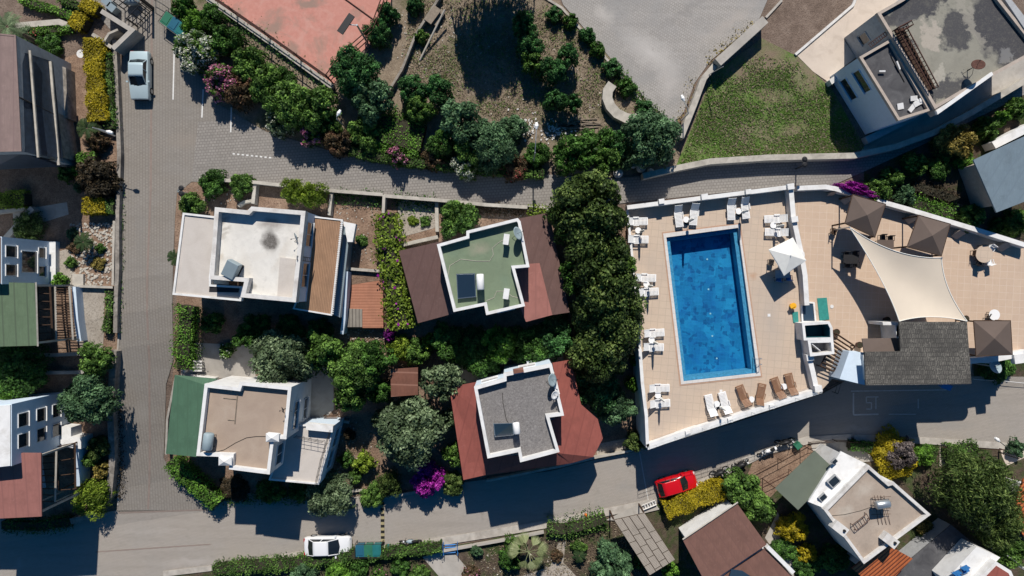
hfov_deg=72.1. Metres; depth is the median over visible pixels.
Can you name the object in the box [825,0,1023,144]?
house
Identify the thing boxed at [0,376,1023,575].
road
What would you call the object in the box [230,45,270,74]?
round shrub
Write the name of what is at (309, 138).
flowering bush
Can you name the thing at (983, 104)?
retaining wall
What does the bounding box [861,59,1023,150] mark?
concrete yard
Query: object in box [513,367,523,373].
parapet box
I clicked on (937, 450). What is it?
garden hedge
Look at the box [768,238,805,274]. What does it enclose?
open parasol
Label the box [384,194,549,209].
garden wall
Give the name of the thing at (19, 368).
leafy tree
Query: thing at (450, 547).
garden steps
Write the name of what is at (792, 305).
plastic tub
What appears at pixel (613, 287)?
leafy tree
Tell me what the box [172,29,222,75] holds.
flowering bush
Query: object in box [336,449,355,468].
round shrub
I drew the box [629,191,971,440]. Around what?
pool terrace
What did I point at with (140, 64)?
parked car
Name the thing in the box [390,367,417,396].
garden shed
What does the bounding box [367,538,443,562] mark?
road hedge
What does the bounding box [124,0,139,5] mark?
covered motorbike
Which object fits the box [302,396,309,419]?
window
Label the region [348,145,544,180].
lane hedge
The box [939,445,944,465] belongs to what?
garden path
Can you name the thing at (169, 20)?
waste container
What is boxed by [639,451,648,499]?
painted road line
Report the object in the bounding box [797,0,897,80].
concrete yard
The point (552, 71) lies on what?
leafy tree
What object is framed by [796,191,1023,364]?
restaurant terrace
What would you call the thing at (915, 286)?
shade sail
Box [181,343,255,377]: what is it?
patio
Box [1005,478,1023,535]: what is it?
leafy tree
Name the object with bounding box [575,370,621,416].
leafy tree
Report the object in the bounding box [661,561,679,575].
round shrub
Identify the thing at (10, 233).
garden path
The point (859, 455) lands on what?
patio
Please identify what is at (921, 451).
round shrub
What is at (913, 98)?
debris panel
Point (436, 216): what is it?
garden wall
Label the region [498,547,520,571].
round shrub
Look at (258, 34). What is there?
court wall
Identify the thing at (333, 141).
round shrub
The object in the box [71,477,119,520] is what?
round shrub
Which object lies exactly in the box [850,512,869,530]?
drying rack
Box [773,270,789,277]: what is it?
table
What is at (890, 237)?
chair
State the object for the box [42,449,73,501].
pergola
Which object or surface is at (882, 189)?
round shrub
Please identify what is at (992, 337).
gazebo
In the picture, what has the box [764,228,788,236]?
sun lounger
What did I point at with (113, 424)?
garden wall
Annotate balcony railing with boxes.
[293,432,330,485]
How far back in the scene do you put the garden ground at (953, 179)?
62.03 m
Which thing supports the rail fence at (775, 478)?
on the garden ground at (792, 463)
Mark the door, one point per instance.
(813, 347)
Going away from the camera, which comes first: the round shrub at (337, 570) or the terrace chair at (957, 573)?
the terrace chair at (957, 573)
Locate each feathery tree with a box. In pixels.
[279,177,304,205]
[299,181,329,209]
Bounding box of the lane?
[192,85,1023,205]
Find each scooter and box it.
[731,458,748,469]
[757,446,776,455]
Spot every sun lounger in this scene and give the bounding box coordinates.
[628,235,648,243]
[629,217,647,225]
[636,273,655,281]
[638,287,658,296]
[643,342,663,351]
[644,328,664,337]
[649,383,669,392]
[650,399,669,408]
[674,205,683,227]
[689,203,699,225]
[704,394,717,416]
[717,391,732,414]
[726,198,735,219]
[735,384,751,407]
[740,196,750,218]
[755,383,766,405]
[764,214,787,222]
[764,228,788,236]
[770,376,786,399]
[783,373,798,395]
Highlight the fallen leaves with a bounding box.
[332,420,387,494]
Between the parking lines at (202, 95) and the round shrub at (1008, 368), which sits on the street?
the parking lines at (202, 95)
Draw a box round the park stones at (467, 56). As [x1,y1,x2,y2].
[396,7,600,121]
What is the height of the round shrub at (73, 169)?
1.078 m
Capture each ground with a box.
[0,0,1023,547]
[0,39,118,518]
[168,182,635,493]
[170,0,677,176]
[174,438,1023,575]
[748,445,812,496]
[864,95,1023,239]
[973,359,1023,376]
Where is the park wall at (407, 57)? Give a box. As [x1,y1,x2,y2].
[388,0,440,94]
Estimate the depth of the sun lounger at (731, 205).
61.51 m
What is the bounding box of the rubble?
[507,108,576,143]
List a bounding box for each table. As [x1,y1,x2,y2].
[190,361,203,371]
[736,208,741,213]
[770,222,775,227]
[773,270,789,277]
[842,255,858,263]
[875,240,893,248]
[976,245,992,262]
[986,309,999,319]
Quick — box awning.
[762,445,829,509]
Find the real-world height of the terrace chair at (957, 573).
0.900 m
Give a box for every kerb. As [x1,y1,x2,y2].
[117,311,120,505]
[163,547,384,575]
[422,500,646,544]
[547,0,651,109]
[652,387,809,439]
[697,434,850,484]
[765,0,782,17]
[794,0,855,55]
[854,434,1023,450]
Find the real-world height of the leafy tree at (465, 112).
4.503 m
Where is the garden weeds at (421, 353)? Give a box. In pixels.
[272,319,571,377]
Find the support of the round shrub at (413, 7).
on the park ground at (391, 62)
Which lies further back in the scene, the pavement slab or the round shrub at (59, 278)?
the pavement slab
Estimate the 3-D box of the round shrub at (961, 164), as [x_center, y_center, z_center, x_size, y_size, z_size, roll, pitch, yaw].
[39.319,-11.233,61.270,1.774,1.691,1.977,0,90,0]
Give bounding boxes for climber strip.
[334,185,381,209]
[391,188,435,216]
[477,201,524,218]
[546,504,609,543]
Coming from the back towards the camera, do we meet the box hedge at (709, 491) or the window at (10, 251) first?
the box hedge at (709, 491)
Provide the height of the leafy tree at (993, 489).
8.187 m
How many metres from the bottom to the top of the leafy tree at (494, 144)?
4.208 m
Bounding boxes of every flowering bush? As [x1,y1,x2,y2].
[26,27,40,36]
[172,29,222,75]
[203,63,238,104]
[265,112,303,140]
[300,127,323,148]
[385,146,407,169]
[450,155,477,181]
[461,564,480,575]
[502,156,529,183]
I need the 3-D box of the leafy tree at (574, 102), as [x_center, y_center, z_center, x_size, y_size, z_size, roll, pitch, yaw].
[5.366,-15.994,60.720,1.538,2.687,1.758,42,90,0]
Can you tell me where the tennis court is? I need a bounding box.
[220,0,390,82]
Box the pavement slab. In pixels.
[607,499,658,519]
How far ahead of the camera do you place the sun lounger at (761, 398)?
61.51 m
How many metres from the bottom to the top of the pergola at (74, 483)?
2.790 m
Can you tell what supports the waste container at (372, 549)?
on the road
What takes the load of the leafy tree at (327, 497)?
on the garden ground at (233, 312)
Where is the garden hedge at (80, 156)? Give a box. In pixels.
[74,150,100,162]
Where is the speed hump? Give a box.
[380,502,384,544]
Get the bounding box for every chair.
[766,259,773,265]
[828,228,836,234]
[877,234,887,239]
[882,317,890,320]
[885,235,895,240]
[952,570,961,575]
[960,565,969,573]
[973,260,983,266]
[984,259,995,265]
[986,244,997,251]
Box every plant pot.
[833,329,839,335]
[855,342,862,347]
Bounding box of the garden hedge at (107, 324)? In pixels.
[100,291,113,333]
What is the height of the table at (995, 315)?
0.755 m
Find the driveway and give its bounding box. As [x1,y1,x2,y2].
[94,0,136,38]
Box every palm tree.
[0,11,35,42]
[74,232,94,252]
[76,117,102,140]
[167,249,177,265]
[507,532,547,569]
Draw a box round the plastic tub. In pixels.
[789,303,796,308]
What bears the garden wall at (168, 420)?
on the garden ground at (233, 312)
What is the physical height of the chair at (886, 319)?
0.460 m
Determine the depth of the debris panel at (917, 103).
56.77 m
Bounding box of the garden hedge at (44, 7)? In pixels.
[17,0,71,19]
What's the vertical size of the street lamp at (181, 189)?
2.750 m
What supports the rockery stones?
on the garden ground at (46, 186)
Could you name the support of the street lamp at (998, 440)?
on the garden ground at (818, 536)
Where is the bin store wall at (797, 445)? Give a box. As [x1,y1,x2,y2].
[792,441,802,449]
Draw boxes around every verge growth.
[115,409,127,498]
[120,192,125,328]
[209,2,334,88]
[217,489,301,507]
[677,77,695,121]
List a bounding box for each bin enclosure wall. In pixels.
[91,33,112,49]
[100,9,144,55]
[104,29,124,44]
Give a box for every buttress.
[840,195,850,204]
[904,214,916,223]
[951,230,965,239]
[996,242,1010,251]
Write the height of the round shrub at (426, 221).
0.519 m
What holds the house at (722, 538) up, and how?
on the garden ground at (818, 536)
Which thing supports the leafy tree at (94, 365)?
on the garden ground at (46, 186)
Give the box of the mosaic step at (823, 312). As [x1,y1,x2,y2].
[817,298,828,320]
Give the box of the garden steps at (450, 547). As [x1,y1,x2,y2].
[443,541,458,555]
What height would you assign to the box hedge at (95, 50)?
1.834 m
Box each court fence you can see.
[215,0,329,80]
[325,0,387,83]
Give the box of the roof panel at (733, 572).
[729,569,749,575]
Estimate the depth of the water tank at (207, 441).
57.40 m
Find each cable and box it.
[217,436,265,451]
[448,240,502,273]
[891,56,904,81]
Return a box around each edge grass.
[617,61,667,116]
[705,21,752,64]
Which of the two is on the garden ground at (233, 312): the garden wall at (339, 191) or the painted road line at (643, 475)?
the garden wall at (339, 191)
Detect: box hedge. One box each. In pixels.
[67,10,93,34]
[78,0,104,17]
[80,36,111,124]
[81,195,110,217]
[658,476,727,520]
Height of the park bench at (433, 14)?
0.780 m
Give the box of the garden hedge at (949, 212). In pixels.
[904,192,958,219]
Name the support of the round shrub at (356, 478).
on the garden ground at (233, 312)
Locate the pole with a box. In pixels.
[419,9,445,60]
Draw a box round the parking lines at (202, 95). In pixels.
[172,51,231,131]
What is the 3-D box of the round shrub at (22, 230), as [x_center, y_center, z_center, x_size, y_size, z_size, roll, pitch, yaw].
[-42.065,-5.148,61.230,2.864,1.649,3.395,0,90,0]
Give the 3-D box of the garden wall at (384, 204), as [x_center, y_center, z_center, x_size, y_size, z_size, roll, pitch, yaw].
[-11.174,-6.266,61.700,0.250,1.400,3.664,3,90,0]
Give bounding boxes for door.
[811,343,820,350]
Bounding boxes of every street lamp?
[92,127,115,136]
[177,185,184,195]
[336,109,346,128]
[532,122,537,163]
[680,95,688,121]
[795,156,807,168]
[994,437,1019,458]
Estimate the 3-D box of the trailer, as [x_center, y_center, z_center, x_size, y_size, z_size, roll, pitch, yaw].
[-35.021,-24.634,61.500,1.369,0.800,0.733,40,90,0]
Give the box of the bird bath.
[77,50,82,57]
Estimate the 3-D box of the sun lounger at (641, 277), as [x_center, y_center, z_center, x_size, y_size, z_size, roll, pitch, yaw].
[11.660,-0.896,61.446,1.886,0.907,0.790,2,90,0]
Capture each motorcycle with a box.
[399,539,421,544]
[709,466,728,475]
[774,437,795,446]
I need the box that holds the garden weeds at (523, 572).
[460,524,646,575]
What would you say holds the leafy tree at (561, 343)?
on the garden ground at (233, 312)
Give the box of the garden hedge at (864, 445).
[846,438,873,453]
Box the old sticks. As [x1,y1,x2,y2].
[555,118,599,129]
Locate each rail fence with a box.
[649,392,821,448]
[753,443,812,474]
[760,469,790,488]
[809,439,859,443]
[823,381,840,393]
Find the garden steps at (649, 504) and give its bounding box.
[642,500,656,509]
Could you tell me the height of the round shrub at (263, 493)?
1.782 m
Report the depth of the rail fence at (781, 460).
65.43 m
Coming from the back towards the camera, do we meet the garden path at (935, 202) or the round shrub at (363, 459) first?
the round shrub at (363, 459)
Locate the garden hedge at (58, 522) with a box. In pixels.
[1,511,74,535]
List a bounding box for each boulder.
[613,168,622,177]
[636,165,645,172]
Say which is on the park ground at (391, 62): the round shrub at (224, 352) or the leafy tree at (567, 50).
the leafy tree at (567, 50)
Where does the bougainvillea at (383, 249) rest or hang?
on the garden ground at (233, 312)
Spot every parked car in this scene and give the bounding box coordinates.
[126,51,153,100]
[304,533,351,558]
[654,470,697,496]
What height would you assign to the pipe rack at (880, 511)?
0.438 m
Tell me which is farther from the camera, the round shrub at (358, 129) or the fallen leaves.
the fallen leaves
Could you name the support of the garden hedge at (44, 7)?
on the ground at (792, 26)
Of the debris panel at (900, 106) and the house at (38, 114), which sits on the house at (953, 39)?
the debris panel at (900, 106)
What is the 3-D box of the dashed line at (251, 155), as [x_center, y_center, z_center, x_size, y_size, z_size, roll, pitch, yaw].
[-22.875,-11.633,61.925,3.419,0.001,0.132,6,90,0]
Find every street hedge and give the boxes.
[164,455,226,509]
[168,303,208,370]
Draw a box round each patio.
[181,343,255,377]
[346,281,384,327]
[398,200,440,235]
[811,442,873,461]
[1000,449,1023,465]
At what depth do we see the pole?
61.23 m
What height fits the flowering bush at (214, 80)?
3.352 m
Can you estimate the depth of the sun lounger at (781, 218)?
61.51 m
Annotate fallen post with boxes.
[346,0,372,19]
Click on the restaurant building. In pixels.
(913, 353)
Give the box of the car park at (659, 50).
[562,0,766,121]
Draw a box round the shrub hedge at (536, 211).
[526,200,547,216]
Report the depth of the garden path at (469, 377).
64.29 m
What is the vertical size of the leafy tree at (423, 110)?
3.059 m
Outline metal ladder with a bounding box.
[868,32,886,47]
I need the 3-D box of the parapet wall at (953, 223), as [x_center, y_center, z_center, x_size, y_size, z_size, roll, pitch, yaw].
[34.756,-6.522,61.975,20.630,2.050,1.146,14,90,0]
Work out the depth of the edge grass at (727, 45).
61.82 m
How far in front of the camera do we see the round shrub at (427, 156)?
60.91 m
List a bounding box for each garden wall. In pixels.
[0,208,25,214]
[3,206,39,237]
[17,19,77,32]
[37,368,108,374]
[41,352,92,356]
[70,349,121,523]
[72,287,87,340]
[74,285,113,288]
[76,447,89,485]
[112,40,123,332]
[112,221,114,284]
[165,382,173,453]
[199,177,383,196]
[238,199,250,207]
[251,184,258,204]
[305,484,452,500]
[328,192,334,215]
[340,271,351,333]
[349,267,383,272]
[381,195,386,236]
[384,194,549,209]
[399,235,438,246]
[435,202,438,231]
[442,530,543,552]
[486,448,642,481]
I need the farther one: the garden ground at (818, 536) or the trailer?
the garden ground at (818, 536)
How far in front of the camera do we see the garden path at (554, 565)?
65.95 m
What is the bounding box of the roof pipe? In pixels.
[223,395,237,423]
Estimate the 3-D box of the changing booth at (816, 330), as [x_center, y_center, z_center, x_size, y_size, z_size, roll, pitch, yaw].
[26.176,3.673,61.100,2.686,1.600,1.645,0,90,0]
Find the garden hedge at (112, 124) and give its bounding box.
[102,51,121,130]
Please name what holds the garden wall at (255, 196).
on the garden ground at (233, 312)
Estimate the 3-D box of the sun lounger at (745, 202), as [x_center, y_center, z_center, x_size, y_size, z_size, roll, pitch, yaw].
[20.385,-6.988,61.446,0.790,0.907,1.886,-7,90,0]
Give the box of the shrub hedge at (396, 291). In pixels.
[370,212,420,330]
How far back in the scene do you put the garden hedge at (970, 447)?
65.12 m
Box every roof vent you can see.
[503,234,509,244]
[503,288,509,298]
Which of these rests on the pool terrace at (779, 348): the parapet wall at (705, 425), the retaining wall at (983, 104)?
the parapet wall at (705, 425)
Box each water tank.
[201,432,216,450]
[221,259,243,279]
[871,496,890,508]
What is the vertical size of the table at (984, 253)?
0.755 m
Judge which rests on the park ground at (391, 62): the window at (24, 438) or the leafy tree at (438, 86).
the leafy tree at (438, 86)
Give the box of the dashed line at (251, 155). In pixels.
[233,153,270,157]
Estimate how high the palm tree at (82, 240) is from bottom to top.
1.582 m
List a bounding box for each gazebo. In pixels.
[832,194,885,237]
[894,215,950,256]
[955,319,1012,356]
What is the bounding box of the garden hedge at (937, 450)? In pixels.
[922,445,938,462]
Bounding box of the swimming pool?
[662,223,761,385]
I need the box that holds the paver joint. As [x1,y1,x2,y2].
[96,0,210,552]
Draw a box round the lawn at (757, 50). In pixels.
[677,38,863,164]
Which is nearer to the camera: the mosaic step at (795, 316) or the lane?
the mosaic step at (795, 316)
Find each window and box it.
[5,245,18,257]
[5,264,18,276]
[18,411,29,427]
[18,431,29,448]
[21,250,38,272]
[36,406,47,422]
[36,426,47,442]
[38,247,46,258]
[38,266,46,276]
[52,404,61,417]
[52,422,61,437]
[275,441,284,465]
[292,400,299,430]
[300,263,310,287]
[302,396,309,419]
[305,222,314,247]
[325,447,335,469]
[331,426,340,447]
[481,375,497,383]
[518,362,535,367]
[838,78,857,101]
[851,69,871,94]
[856,31,870,46]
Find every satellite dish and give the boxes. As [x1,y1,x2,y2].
[514,227,522,239]
[547,373,557,386]
[549,391,558,399]
[963,59,985,73]
[974,361,1001,372]
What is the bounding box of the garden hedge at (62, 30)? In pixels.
[30,24,76,37]
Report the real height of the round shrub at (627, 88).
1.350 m
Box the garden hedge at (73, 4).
[56,0,83,11]
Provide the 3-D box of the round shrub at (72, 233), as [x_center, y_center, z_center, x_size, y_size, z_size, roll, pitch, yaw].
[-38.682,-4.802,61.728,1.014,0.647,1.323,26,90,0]
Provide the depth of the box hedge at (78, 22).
61.01 m
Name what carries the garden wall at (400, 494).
on the ground at (792, 26)
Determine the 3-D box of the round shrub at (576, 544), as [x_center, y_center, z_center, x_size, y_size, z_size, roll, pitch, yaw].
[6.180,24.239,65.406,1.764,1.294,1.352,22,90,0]
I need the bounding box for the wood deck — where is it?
[346,309,361,326]
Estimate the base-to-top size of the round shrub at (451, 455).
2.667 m
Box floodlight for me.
[337,13,369,46]
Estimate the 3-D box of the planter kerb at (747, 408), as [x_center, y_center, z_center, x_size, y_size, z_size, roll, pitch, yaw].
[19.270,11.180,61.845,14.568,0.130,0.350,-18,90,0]
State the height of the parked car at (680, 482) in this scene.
1.459 m
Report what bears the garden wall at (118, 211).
on the ground at (792, 26)
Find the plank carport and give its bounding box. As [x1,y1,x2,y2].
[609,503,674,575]
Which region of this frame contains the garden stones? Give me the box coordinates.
[180,190,562,575]
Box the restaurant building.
[829,321,970,384]
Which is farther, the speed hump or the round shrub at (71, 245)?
the speed hump
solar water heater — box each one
[456,273,483,298]
[493,420,519,436]
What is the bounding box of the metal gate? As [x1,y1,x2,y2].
[113,0,154,26]
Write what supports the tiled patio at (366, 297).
on the garden ground at (233, 312)
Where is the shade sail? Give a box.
[834,226,966,321]
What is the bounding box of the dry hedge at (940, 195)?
[911,177,960,207]
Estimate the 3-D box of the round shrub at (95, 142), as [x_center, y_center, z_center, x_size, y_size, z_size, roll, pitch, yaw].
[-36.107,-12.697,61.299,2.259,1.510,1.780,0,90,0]
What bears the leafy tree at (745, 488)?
on the garden ground at (818, 536)
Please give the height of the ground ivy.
2.224 m
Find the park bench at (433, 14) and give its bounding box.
[424,5,444,25]
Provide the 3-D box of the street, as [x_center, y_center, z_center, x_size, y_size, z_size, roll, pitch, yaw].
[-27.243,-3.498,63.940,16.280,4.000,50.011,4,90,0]
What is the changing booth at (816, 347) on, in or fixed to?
on the pool terrace at (779, 348)
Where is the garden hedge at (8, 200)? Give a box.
[0,188,31,209]
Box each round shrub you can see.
[11,209,48,240]
[12,25,36,43]
[34,33,63,56]
[50,272,69,287]
[57,167,75,184]
[63,255,79,268]
[66,227,78,240]
[66,238,86,253]
[70,166,78,177]
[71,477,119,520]
[72,182,81,193]
[75,155,124,200]
[80,450,102,466]
[86,434,111,461]
[87,133,112,152]
[89,256,106,270]
[92,460,108,478]
[94,243,106,253]
[170,0,198,17]
[178,191,207,213]
[179,8,205,32]
[198,3,229,35]
[198,168,229,201]
[200,312,225,333]
[209,24,250,59]
[218,342,236,359]
[219,473,249,502]
[223,70,258,114]
[229,173,256,200]
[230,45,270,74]
[241,62,281,104]
[243,313,271,334]
[255,476,287,503]
[275,66,296,82]
[275,313,306,337]
[288,482,311,503]
[289,563,319,575]
[316,108,345,136]
[321,128,355,159]
[325,561,351,575]
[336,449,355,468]
[343,427,355,440]
[347,115,382,153]
[347,337,367,350]
[347,557,369,575]
[348,468,362,485]
[351,449,379,473]
[355,234,367,246]
[359,479,384,507]
[361,16,393,50]
[370,562,387,575]
[371,408,381,426]
[376,466,402,497]
[377,1,400,27]
[386,333,410,360]
[389,556,410,575]
[403,337,434,366]
[406,0,423,16]
[407,215,419,225]
[409,564,430,575]
[412,29,429,46]
[420,151,445,172]
[420,215,431,226]
[421,332,433,351]
[440,200,481,240]
[440,440,460,467]
[441,469,463,496]
[470,543,483,556]
[489,164,503,177]
[496,114,531,145]
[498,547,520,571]
[504,533,520,551]
[522,142,552,167]
[545,5,564,24]
[550,549,563,562]
[563,13,578,31]
[570,540,587,553]
[572,546,586,562]
[578,27,595,45]
[589,40,604,59]
[601,57,623,79]
[608,129,631,157]
[613,75,637,99]
[618,149,635,170]
[622,429,645,452]
[623,375,637,392]
[628,351,635,366]
[632,555,643,569]
[634,100,652,114]
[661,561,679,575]
[769,537,797,560]
[773,511,809,542]
[790,554,823,575]
[797,542,816,562]
[816,542,849,573]
[861,178,892,200]
[866,423,917,480]
[878,166,904,187]
[884,435,917,470]
[889,184,915,205]
[899,151,928,178]
[913,443,935,465]
[916,519,933,535]
[924,154,951,181]
[928,123,978,160]
[950,152,974,169]
[954,203,985,233]
[971,115,1000,141]
[977,359,1016,384]
[987,217,1006,235]
[993,110,1012,127]
[1001,208,1023,238]
[1003,97,1023,120]
[1003,436,1023,457]
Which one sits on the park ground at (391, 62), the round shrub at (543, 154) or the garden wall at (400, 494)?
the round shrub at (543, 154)
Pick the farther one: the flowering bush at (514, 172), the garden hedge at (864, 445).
the garden hedge at (864, 445)
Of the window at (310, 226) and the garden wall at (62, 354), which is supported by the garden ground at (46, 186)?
the garden wall at (62, 354)
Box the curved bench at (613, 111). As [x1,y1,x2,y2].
[601,81,636,123]
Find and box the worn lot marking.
[851,389,945,415]
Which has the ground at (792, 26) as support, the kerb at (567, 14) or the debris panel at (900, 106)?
the kerb at (567, 14)
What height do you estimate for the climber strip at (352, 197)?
1.386 m
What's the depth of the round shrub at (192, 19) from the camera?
60.64 m
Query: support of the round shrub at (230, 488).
on the garden ground at (233, 312)
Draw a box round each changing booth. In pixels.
[795,320,832,339]
[800,340,834,355]
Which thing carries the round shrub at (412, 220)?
on the garden ground at (233, 312)
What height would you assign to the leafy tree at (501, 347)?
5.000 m
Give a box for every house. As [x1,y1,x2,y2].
[0,33,77,169]
[0,237,76,346]
[0,392,92,517]
[166,373,344,484]
[172,206,356,316]
[399,213,568,322]
[450,358,602,479]
[679,498,794,575]
[807,444,930,575]
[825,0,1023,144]
[896,518,1012,575]
[958,124,1023,212]
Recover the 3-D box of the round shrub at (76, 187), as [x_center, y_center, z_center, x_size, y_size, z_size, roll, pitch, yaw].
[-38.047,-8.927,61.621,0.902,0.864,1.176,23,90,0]
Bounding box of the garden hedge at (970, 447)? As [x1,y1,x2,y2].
[941,438,978,464]
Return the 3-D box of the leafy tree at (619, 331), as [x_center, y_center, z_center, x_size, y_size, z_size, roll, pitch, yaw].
[8.535,3.113,59.939,6.608,7.506,7.157,-16,90,0]
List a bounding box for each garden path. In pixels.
[13,202,68,228]
[60,249,104,348]
[310,367,333,417]
[423,551,468,575]
[457,354,563,384]
[524,542,575,575]
[597,438,628,457]
[765,513,793,575]
[891,187,967,215]
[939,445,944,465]
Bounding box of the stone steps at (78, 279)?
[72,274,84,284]
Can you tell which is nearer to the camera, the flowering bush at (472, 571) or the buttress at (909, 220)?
the buttress at (909, 220)
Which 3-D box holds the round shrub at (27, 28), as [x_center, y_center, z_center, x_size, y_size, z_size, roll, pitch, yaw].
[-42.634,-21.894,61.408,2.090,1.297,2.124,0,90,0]
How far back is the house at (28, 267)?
56.73 m
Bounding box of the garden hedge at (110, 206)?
[103,198,114,214]
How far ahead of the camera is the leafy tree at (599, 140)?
59.48 m
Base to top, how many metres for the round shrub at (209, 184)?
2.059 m
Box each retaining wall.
[640,77,1023,180]
[676,64,716,140]
[710,16,767,70]
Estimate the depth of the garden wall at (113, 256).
61.50 m
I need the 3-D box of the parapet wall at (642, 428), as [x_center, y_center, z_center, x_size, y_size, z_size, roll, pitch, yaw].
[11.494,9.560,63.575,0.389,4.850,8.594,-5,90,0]
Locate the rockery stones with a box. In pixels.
[69,222,112,285]
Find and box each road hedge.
[211,544,360,575]
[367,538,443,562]
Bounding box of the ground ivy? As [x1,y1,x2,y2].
[373,101,427,163]
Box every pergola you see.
[37,286,64,341]
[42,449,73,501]
[54,286,79,340]
[57,442,90,490]
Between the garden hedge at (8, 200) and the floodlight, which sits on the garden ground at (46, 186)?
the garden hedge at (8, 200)
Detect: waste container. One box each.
[158,10,190,35]
[355,540,383,557]
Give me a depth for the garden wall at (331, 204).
61.20 m
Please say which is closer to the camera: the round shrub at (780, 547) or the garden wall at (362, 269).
the garden wall at (362, 269)
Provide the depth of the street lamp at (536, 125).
56.49 m
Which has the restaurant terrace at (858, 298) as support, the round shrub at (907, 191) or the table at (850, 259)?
the table at (850, 259)
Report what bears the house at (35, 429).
on the garden ground at (46, 186)
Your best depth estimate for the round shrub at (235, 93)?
60.07 m
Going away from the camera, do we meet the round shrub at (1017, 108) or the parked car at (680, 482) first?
the round shrub at (1017, 108)
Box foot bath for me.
[800,301,815,321]
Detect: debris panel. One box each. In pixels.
[897,103,903,109]
[908,98,918,112]
[910,95,917,100]
[913,100,922,106]
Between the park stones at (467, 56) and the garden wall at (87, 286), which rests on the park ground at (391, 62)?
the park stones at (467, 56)
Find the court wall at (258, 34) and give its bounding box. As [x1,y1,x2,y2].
[206,0,335,89]
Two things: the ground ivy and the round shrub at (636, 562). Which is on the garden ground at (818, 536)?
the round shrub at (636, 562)
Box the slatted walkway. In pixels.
[816,333,855,371]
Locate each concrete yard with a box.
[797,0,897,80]
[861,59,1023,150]
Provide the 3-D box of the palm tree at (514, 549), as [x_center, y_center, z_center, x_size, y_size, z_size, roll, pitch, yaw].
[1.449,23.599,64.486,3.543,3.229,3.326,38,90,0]
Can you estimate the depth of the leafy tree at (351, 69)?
58.57 m
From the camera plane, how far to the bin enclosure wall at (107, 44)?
61.10 m
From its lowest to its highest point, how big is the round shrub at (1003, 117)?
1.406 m
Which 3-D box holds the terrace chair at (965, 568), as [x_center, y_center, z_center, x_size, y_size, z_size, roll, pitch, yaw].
[39.560,24.585,61.350,0.693,0.900,0.658,-25,90,0]
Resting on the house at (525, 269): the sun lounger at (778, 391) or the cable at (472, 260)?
the cable at (472, 260)
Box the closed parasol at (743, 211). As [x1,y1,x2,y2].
[737,210,748,215]
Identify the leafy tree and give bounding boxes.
[0,343,54,398]
[0,378,39,399]
[56,373,123,424]
[77,341,116,377]
[230,322,263,348]
[247,326,318,382]
[262,78,309,131]
[296,85,341,134]
[305,329,344,374]
[305,468,355,518]
[327,341,381,396]
[329,42,382,99]
[332,387,366,411]
[350,77,396,127]
[353,339,398,377]
[364,378,391,403]
[376,394,447,471]
[398,74,429,105]
[405,95,438,125]
[418,361,466,403]
[425,129,455,158]
[426,73,454,111]
[430,320,463,363]
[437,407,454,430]
[439,97,484,144]
[452,324,500,377]
[453,138,485,166]
[469,118,519,176]
[481,323,517,363]
[509,324,555,363]
[512,10,537,38]
[516,30,546,58]
[521,52,541,80]
[537,56,568,88]
[539,313,574,361]
[542,89,567,110]
[542,169,629,247]
[548,203,580,245]
[552,133,593,177]
[554,41,578,70]
[559,259,590,295]
[563,216,630,270]
[564,251,640,318]
[565,93,582,114]
[565,324,628,383]
[568,288,647,365]
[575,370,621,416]
[578,126,615,165]
[588,536,632,575]
[591,148,620,174]
[599,390,638,426]
[615,255,636,275]
[621,107,682,169]
[721,466,760,508]
[743,489,777,523]
[923,445,1023,531]
[962,503,1023,552]
[988,537,1023,568]
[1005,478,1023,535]
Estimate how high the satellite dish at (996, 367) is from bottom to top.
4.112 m
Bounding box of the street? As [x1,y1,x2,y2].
[117,0,263,511]
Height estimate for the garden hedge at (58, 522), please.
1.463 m
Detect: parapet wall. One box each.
[625,183,794,209]
[625,209,640,348]
[632,347,648,446]
[642,389,817,449]
[784,189,808,304]
[794,185,1023,248]
[802,353,822,392]
[970,349,1023,363]
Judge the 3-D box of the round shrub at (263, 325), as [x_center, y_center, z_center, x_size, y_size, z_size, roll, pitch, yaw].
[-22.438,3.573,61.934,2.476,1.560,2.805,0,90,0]
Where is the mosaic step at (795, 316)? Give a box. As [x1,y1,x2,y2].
[792,312,798,322]
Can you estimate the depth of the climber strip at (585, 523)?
65.04 m
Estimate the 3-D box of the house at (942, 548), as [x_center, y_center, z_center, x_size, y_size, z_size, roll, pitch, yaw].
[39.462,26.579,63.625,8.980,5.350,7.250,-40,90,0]
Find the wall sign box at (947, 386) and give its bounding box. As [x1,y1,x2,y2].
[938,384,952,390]
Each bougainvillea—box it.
[377,242,386,252]
[383,327,395,342]
[409,458,444,498]
[832,180,879,197]
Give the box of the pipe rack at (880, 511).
[872,495,890,524]
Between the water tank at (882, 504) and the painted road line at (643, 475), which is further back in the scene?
the painted road line at (643, 475)
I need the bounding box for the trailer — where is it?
[101,0,120,15]
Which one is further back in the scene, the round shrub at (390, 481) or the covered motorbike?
the round shrub at (390, 481)

